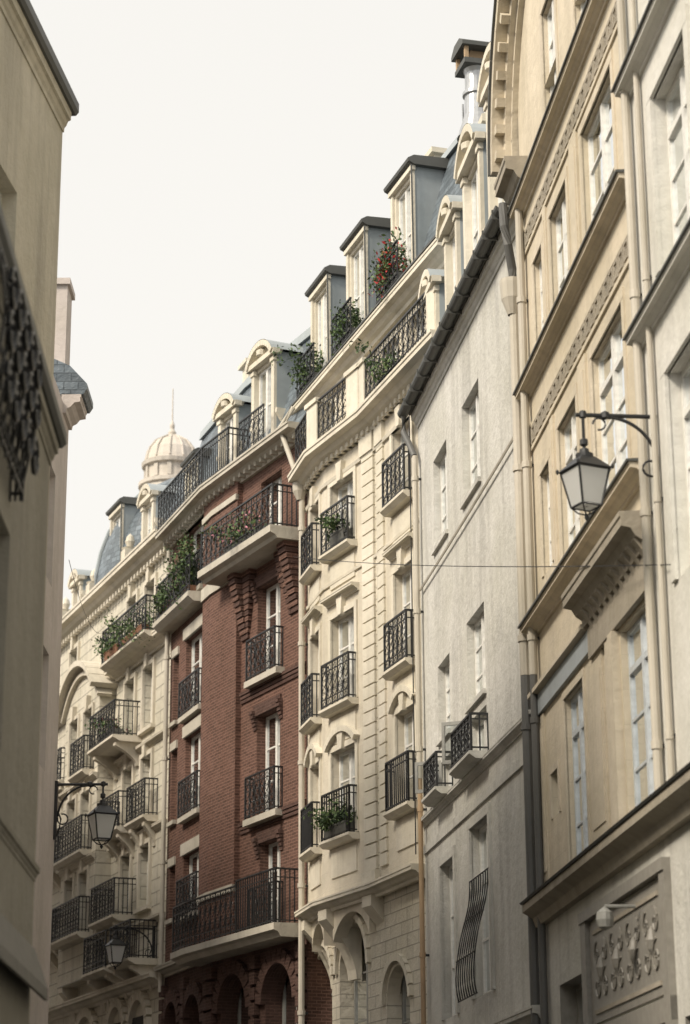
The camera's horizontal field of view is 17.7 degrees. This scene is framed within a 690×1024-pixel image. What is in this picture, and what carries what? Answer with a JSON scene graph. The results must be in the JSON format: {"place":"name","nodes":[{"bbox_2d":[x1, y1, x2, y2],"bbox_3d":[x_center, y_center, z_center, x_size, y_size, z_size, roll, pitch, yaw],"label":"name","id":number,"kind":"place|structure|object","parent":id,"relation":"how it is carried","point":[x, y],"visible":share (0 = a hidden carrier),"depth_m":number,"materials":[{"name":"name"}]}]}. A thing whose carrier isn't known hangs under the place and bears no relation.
{"place":"outdoors","nodes":[
{"label":"outdoors","id":0,"kind":"place"},
{"bbox_2d":[0,313,49,1023],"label":"rendered house walls","id":1,"kind":"structure","parent":0,"point":[23,538],"depth_m":18.91,"materials":[{"name":"beige paint"}]},
{"bbox_2d":[0,912,47,1000],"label":"rendered house awning","id":2,"kind":"object","parent":1,"relation":"attached to","point":[19,957],"visible":1,"depth_m":18.04,"materials":[{"name":"beige fabric"}]},
{"bbox_2d":[0,271,58,881],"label":"rendered house trim","id":3,"kind":"structure","parent":1,"relation":"attached to","point":[17,848],"depth_m":19.50,"materials":[{"name":"beige stone"}]},
{"bbox_2d":[0,203,66,447],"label":"rendered house roof","id":4,"kind":"structure","parent":1,"relation":"on","point":[48,391],"depth_m":19.41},
{"bbox_2d":[0,9,62,1015],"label":"tall rendered house walls","id":5,"kind":"structure","parent":0,"point":[31,132],"depth_m":29.18,"materials":[{"name":"beige paint"}]},
{"bbox_2d":[0,0,71,131],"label":"tall rendered house trim","id":6,"kind":"structure","parent":5,"relation":"attached to","point":[17,22],"depth_m":29.47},
{"bbox_2d":[17,0,78,115],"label":"tall rendered house roof","id":7,"kind":"structure","parent":5,"relation":"on","point":[36,27],"depth_m":29.75,"materials":[{"name":"grey metal"}]},
{"bbox_2d":[29,375,68,1023],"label":"pink rendered house walls","id":8,"kind":"structure","parent":0,"point":[43,892],"depth_m":37.61,"materials":[{"name":"paint"}]},
{"bbox_2d":[53,359,92,413],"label":"pink rendered house roof","id":9,"kind":"structure","parent":8,"relation":"on","point":[68,379],"depth_m":39.75,"materials":[{"name":"tile"}]},
{"bbox_2d":[61,394,86,429],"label":"pink rendered house trim","id":10,"kind":"structure","parent":8,"relation":"attached to","point":[74,411],"depth_m":39.81,"materials":[{"name":"stone"}]},
{"bbox_2d":[54,278,74,364],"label":"pink rendered house chimney wall","id":11,"kind":"structure","parent":0,"point":[65,296],"depth_m":40.50,"materials":[{"name":"paint"}]},
{"bbox_2d":[48,549,172,1023],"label":"domed corner stone building walls","id":12,"kind":"structure","parent":0,"point":[104,866],"depth_m":59.88,"materials":[{"name":"beige stone"}]},
{"bbox_2d":[50,629,157,1004],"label":"domed corner stone building balconies","id":13,"kind":"structure","parent":12,"relation":"attached to","point":[106,753],"depth_m":58.25,"materials":[{"name":"beige stone"}]},
{"bbox_2d":[51,594,157,973],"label":"balcony railings","id":14,"kind":"object","parent":13,"relation":"on","point":[74,752],"visible":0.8,"depth_m":58.50,"materials":[{"name":"black metal"}]},
{"bbox_2d":[48,528,170,1022],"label":"domed corner stone building trim","id":15,"kind":"structure","parent":12,"relation":"attached to","point":[141,558],"depth_m":60.03,"materials":[{"name":"beige stone"}]},
{"bbox_2d":[77,506,153,910],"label":"domed corner stone building windows","id":16,"kind":"structure","parent":12,"relation":"in","point":[118,520],"depth_m":60.27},
{"bbox_2d":[75,990,151,1023],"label":"domed corner stone building base","id":17,"kind":"object","parent":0,"point":[127,1015],"visible":1,"depth_m":56.61,"materials":[{"name":"beige stone"}]},
{"bbox_2d":[62,473,184,616],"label":"domed corner stone building roof","id":18,"kind":"structure","parent":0,"point":[108,559],"depth_m":63.04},
{"bbox_2d":[67,483,176,606],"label":"domed corner stone building dormers","id":19,"kind":"object","parent":18,"relation":"on","point":[125,508],"visible":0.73,"depth_m":62.89,"materials":[{"name":"beige stone"}]},
{"bbox_2d":[155,426,298,951],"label":"red brick apartment building railings","id":20,"kind":"object","parent":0,"point":[221,438],"visible":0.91,"depth_m":50.29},
{"bbox_2d":[158,938,307,1023],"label":"red brick apartment building base","id":21,"kind":"object","parent":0,"point":[209,993],"visible":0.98,"depth_m":49.44,"materials":[{"name":"red brick"}]},
{"bbox_2d":[165,443,306,961],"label":"red brick apartment building walls","id":22,"kind":"structure","parent":0,"point":[253,753],"depth_m":50.17,"materials":[{"name":"red brick"}]},
{"bbox_2d":[158,550,173,991],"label":"red brick apartment building pipes","id":23,"kind":"object","parent":22,"relation":"attached to","point":[165,759],"visible":0.83,"depth_m":55.30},
{"bbox_2d":[153,524,298,977],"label":"red brick apartment building balconies","id":24,"kind":"structure","parent":22,"relation":"attached to","point":[257,550],"depth_m":49.96,"materials":[{"name":"stone"}]},
{"bbox_2d":[154,421,305,548],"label":"red brick apartment building cornices","id":25,"kind":"object","parent":22,"relation":"attached to","point":[257,458],"visible":0.95,"depth_m":52.57,"materials":[{"name":"stone"}]},
{"bbox_2d":[164,482,305,943],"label":"red brick apartment building trim","id":26,"kind":"structure","parent":22,"relation":"attached to","point":[223,619],"depth_m":51.14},
{"bbox_2d":[189,365,296,1023],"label":"red brick apartment building windows","id":27,"kind":"structure","parent":22,"relation":"in","point":[289,1008],"depth_m":50.64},
{"bbox_2d":[199,507,274,552],"bbox_3d":[-2.079,0.465,50.617,2.288,0.800,2.520,-6,-19,18],"label":"window planter","id":28,"kind":"object","parent":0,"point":[235,535],"visible":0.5,"depth_m":50.24,"materials":[{"name":"metal"}]},
{"bbox_2d":[184,326,320,493],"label":"red brick apartment building roof","id":29,"kind":"structure","parent":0,"point":[209,431],"depth_m":54.76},
{"bbox_2d":[180,339,303,496],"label":"red brick apartment building dormers","id":30,"kind":"object","parent":29,"relation":"on","point":[236,407],"visible":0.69,"depth_m":52.42,"materials":[{"name":"stone"}]},
{"bbox_2d":[30,0,493,608],"label":"sky","id":31,"kind":"structure","parent":0,"point":[218,156],"materials":[{"name":"white"}]},
{"bbox_2d":[278,406,307,1023],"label":"cream stone apartment building pipes","id":32,"kind":"object","parent":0,"point":[299,492],"visible":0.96,"depth_m":47.16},
{"bbox_2d":[307,305,427,1023],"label":"cream stone apartment building walls","id":33,"kind":"structure","parent":0,"point":[398,929],"depth_m":43.73,"materials":[{"name":"beige stone"}]},
{"bbox_2d":[298,489,417,861],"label":"cream stone apartment building balconies","id":34,"kind":"structure","parent":33,"relation":"attached to","point":[397,503],"depth_m":44.41,"materials":[{"name":"beige stone"}]},
{"bbox_2d":[295,292,426,853],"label":"cream stone apartment building railings","id":35,"kind":"object","parent":34,"relation":"on","point":[397,777],"visible":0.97,"depth_m":44.44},
{"bbox_2d":[300,306,418,1003],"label":"cream stone apartment building trim","id":36,"kind":"structure","parent":33,"relation":"attached to","point":[327,929],"depth_m":44.33,"materials":[{"name":"beige stone"}]},
{"bbox_2d":[287,236,443,921],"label":"cream stone apartment building cornices","id":37,"kind":"object","parent":33,"relation":"attached to","point":[383,399],"visible":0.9,"depth_m":44.78,"materials":[{"name":"beige stone"}]},
{"bbox_2d":[304,287,435,446],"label":"cream stone apartment building piers","id":38,"kind":"structure","parent":37,"relation":"on","point":[354,375],"depth_m":45.67,"materials":[{"name":"beige stone"}]},
{"bbox_2d":[318,185,424,1023],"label":"cream stone apartment building windows","id":39,"kind":"structure","parent":33,"relation":"in","point":[347,757],"depth_m":45.05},
{"bbox_2d":[358,421,388,884],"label":"cream stone apartment building quoins","id":40,"kind":"object","parent":33,"relation":"attached to","point":[368,441],"visible":0.91,"depth_m":43.81,"materials":[{"name":"beige stone"}]},
{"bbox_2d":[375,136,461,304],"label":"cream stone apartment building roof","id":41,"kind":"structure","parent":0,"point":[448,186],"depth_m":44.42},
{"bbox_2d":[304,155,449,366],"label":"cream stone apartment building dormers","id":42,"kind":"object","parent":41,"relation":"on","point":[421,176],"visible":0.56,"depth_m":47.22,"materials":[{"name":"beige stone"}]},
{"bbox_2d":[424,146,447,156],"bbox_3d":[2.416,-6.647,48.067,1.400,2.220,0.800,5,-19,-17],"label":"cream stone apartment building chimney","id":43,"kind":"object","parent":41,"relation":"on","point":[433,151],"visible":0.15,"depth_m":47.91,"materials":[{"name":"beige stone"}]},
{"bbox_2d":[415,721,469,793],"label":"white plaster apartment building casements","id":44,"kind":"object","parent":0,"point":[444,760],"visible":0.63,"depth_m":36.68,"materials":[{"name":"white wood"}]},
{"bbox_2d":[418,41,507,329],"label":"white plaster apartment building dormers","id":45,"kind":"object","parent":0,"point":[454,216],"visible":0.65,"depth_m":38.87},
{"bbox_2d":[418,237,529,1023],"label":"white plaster apartment building walls","id":46,"kind":"structure","parent":0,"point":[456,602],"depth_m":36.35,"materials":[{"name":"white paint"}]},
{"bbox_2d":[421,750,486,806],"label":"white plaster apartment building balconies","id":47,"kind":"structure","parent":46,"relation":"attached to","point":[465,764],"depth_m":36.04,"materials":[{"name":"beige stone"}]},
{"bbox_2d":[423,712,488,797],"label":"white plaster apartment building railings","id":48,"kind":"object","parent":47,"relation":"on","point":[430,780],"visible":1,"depth_m":36.12,"materials":[{"name":"metal"}]},
{"bbox_2d":[455,867,488,1002],"bbox_3d":[1.992,6.641,34.785,0.284,1.926,1.522,2,-18,-8],"label":"white plaster apartment building window grille","id":49,"kind":"object","parent":46,"relation":"attached to","point":[474,891],"visible":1,"depth_m":34.76,"materials":[{"name":"metal"}]},
{"bbox_2d":[440,167,504,1015],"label":"white plaster apartment building windows","id":50,"kind":"structure","parent":46,"relation":"in","point":[479,640],"depth_m":37.65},
{"bbox_2d":[397,202,548,1023],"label":"white plaster apartment building gutter","id":51,"kind":"object","parent":46,"relation":"attached to","point":[514,299],"visible":0.89,"depth_m":32.98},
{"bbox_2d":[411,216,539,1023],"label":"white plaster apartment building trim","id":52,"kind":"structure","parent":46,"relation":"attached to","point":[513,733],"depth_m":36.50,"materials":[{"name":"grey stone"}]},
{"bbox_2d":[518,0,645,876],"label":"beige stone apartment building walls","id":53,"kind":"structure","parent":0,"point":[561,626],"depth_m":30.19,"materials":[{"name":"beige stone"}]},
{"bbox_2d":[487,0,527,205],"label":"beige stone apartment building gable cornice","id":54,"kind":"structure","parent":53,"relation":"attached to","point":[506,162],"depth_m":34.57,"materials":[{"name":"beige stone"}]},
{"bbox_2d":[539,0,653,1023],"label":"beige stone apartment building windows","id":55,"kind":"structure","parent":53,"relation":"in","point":[610,358],"depth_m":28.09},
{"bbox_2d":[507,0,689,927],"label":"beige stone apartment building trim","id":56,"kind":"structure","parent":53,"relation":"attached to","point":[602,604],"depth_m":28.12,"materials":[{"name":"beige stone"}]},
{"bbox_2d":[546,821,689,1023],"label":"beige stone apartment building shopfront","id":57,"kind":"object","parent":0,"point":[618,946],"visible":1,"depth_m":24.86,"materials":[{"name":"beige stone"}]},
{"bbox_2d":[625,0,689,783],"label":"plaster apartment building walls","id":58,"kind":"structure","parent":0,"point":[671,323],"depth_m":23.88,"materials":[{"name":"beige paint"}]},
{"bbox_2d":[616,0,675,790],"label":"drainpipe","id":59,"kind":"object","parent":58,"relation":"attached to","point":[646,513],"visible":0.89,"depth_m":24.45,"materials":[{"name":"beige metal"}]},
{"bbox_2d":[611,0,689,583],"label":"plaster apartment building trim","id":60,"kind":"structure","parent":58,"relation":"attached to","point":[671,273],"depth_m":24.01,"materials":[{"name":"beige stone"}]},
{"bbox_2d":[665,61,689,535],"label":"plaster apartment building windows","id":61,"kind":"structure","parent":58,"relation":"in","point":[678,137],"depth_m":24.14,"materials":[{"name":"white glass"}]},
{"label":"ground","id":62,"kind":"structure","parent":0,"visible":0},
{"bbox_2d":[138,389,194,490],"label":"white cupola tower","id":63,"kind":"structure","parent":62,"relation":"on","point":[167,454],"depth_m":83.80,"materials":[{"name":"beige stone"}]},
{"bbox_2d":[307,296,424,1023],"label":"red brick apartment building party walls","id":64,"kind":"structure","parent":62,"relation":"on","point":[319,1000],"depth_m":45.92,"materials":[{"name":"stone"}]},
{"bbox_2d":[144,578,178,620],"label":"window planter","id":65,"kind":"object","parent":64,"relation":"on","point":[155,597],"visible":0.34,"depth_m":56.07,"materials":[{"name":"ceramic"}]},
{"bbox_2d":[156,529,202,614],"bbox_3d":[-3.903,1.456,54.944,1.437,2.321,2.075,0,-18,0],"label":"window planter","id":66,"kind":"object","parent":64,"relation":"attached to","point":[181,554],"visible":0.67,"depth_m":54.62,"materials":[{"name":"plant"}]},
{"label":"cream stone apartment building","id":67,"kind":"object","parent":62,"relation":"on","visible":0},
{"bbox_2d":[271,342,326,393],"bbox_3d":[-0.881,-3.187,49.819,1.346,1.370,1.465,7,-19,-22],"label":"window planter","id":68,"kind":"object","parent":67,"relation":"on","point":[318,368],"visible":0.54,"depth_m":49.75,"materials":[{"name":"metal"}]},
{"bbox_2d":[238,240,397,455],"bbox_3d":[-0.486,-3.287,48.212,0.556,1.620,9.420,7,-19,-21],"label":"dormer guard rail","id":69,"kind":"object","parent":67,"relation":"on","point":[345,308],"visible":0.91,"depth_m":49.32,"materials":[{"name":"metal"}]},
{"bbox_2d":[303,793,357,838],"bbox_3d":[-0.050,6.138,44.180,1.245,0.930,1.426,-8,-19,23],"label":"window planter","id":70,"kind":"object","parent":67,"relation":"on","point":[329,829],"visible":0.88,"depth_m":44.07,"materials":[{"name":"metal"}]},
{"bbox_2d":[314,511,350,546],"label":"window planter","id":71,"kind":"object","parent":67,"relation":"on","point":[335,537],"visible":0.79,"depth_m":45.79,"materials":[{"name":"metal"}]},
{"bbox_2d":[326,299,363,354],"bbox_3d":[0.147,-3.897,47.465,1.074,1.599,1.334,-12,-21,31],"label":"window planter","id":72,"kind":"object","parent":67,"relation":"on","point":[354,319],"visible":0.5,"depth_m":47.29,"materials":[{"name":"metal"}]},
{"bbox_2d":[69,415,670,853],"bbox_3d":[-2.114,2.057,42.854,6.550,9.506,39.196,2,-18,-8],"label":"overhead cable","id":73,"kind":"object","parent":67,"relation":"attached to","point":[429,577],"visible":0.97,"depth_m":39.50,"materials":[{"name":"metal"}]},
{"bbox_2d":[349,338,405,384],"bbox_3d":[0.829,-2.861,43.980,1.194,0.708,2.414,-4,-18,10],"label":"window planter","id":74,"kind":"object","parent":67,"relation":"on","point":[385,364],"visible":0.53,"depth_m":43.80,"materials":[{"name":"plant"}]},
{"bbox_2d":[367,226,410,311],"bbox_3d":[0.993,-4.913,44.845,1.217,2.036,2.298,0,-18,0],"label":"window planter","id":75,"kind":"object","parent":67,"relation":"on","point":[377,278],"visible":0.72,"depth_m":44.59,"materials":[{"name":"plant"}]},
{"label":"domed stone corner building","id":76,"kind":"object","parent":62,"relation":"on","visible":0},
{"bbox_2d":[84,718,131,739],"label":"window planter","id":77,"kind":"object","parent":76,"relation":"on","point":[103,724],"visible":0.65,"depth_m":59.11,"materials":[{"name":"metal"}]},
{"bbox_2d":[91,631,125,660],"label":"window planter","id":78,"kind":"object","parent":76,"relation":"on","point":[108,653],"visible":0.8,"depth_m":59.77,"materials":[{"name":"ceramic"}]},
{"bbox_2d":[99,604,154,649],"bbox_3d":[-5.518,3.118,58.392,1.759,1.301,2.759,0,-18,0],"label":"window planter","id":79,"kind":"object","parent":76,"relation":"on","point":[134,632],"visible":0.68,"depth_m":58.05,"materials":[{"name":"ceramic"}]},
{"bbox_2d":[103,925,154,969],"bbox_3d":[-5.321,10.803,55.015,1.239,1.100,0.480,8,-20,-24],"label":"street lantern","id":80,"kind":"object","parent":76,"relation":"attached to","point":[115,946],"visible":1,"depth_m":54.76,"materials":[{"name":"metal"}]},
{"bbox_3d":[-6.083,0.601,10.762,7.444,8.700,19.159,0,-18,0],"label":"low rendered house","id":81,"kind":"object","parent":62,"relation":"on","visible":0},
{"bbox_2d":[0,241,42,501],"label":"iron window balcony","id":82,"kind":"structure","parent":81,"relation":"attached to","point":[25,356],"depth_m":17.21,"materials":[{"name":"black metal"}]},
{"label":"white plaster apartment building","id":83,"kind":"object","parent":62,"relation":"on","visible":0},
{"bbox_2d":[451,38,488,141],"bbox_3d":[2.692,-6.131,40.044,1.293,5.330,1.250,2,-18,-8],"label":"chimney stack with flue","id":84,"kind":"object","parent":83,"relation":"on","point":[467,56],"visible":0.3,"depth_m":40.57,"materials":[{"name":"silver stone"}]},
{"bbox_3d":[8.662,-3.573,19.768,9.730,22.000,13.314,0,-18,0],"label":"plaster apartment building","id":85,"kind":"object","parent":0,"visible":0},
{"bbox_2d":[556,410,660,520],"bbox_3d":[2.889,-0.479,24.206,1.119,1.279,0.515,6,-19,-19],"label":"street lantern","id":86,"kind":"object","parent":85,"relation":"attached to","point":[584,474],"visible":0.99,"depth_m":23.97,"materials":[{"name":"metal"}]},
{"bbox_3d":[-8.998,4.081,32.840,8.000,15.600,11.000,0,-18,0],"label":"pink rendered house","id":87,"kind":"object","parent":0,"visible":0},
{"bbox_2d":[53,781,119,848],"bbox_3d":[-4.418,5.173,38.020,1.080,1.180,0.546,5,-19,-16],"label":"street lantern","id":88,"kind":"object","parent":87,"relation":"attached to","point":[102,816],"visible":1,"depth_m":37.99,"materials":[{"name":"metal"}]}
]}

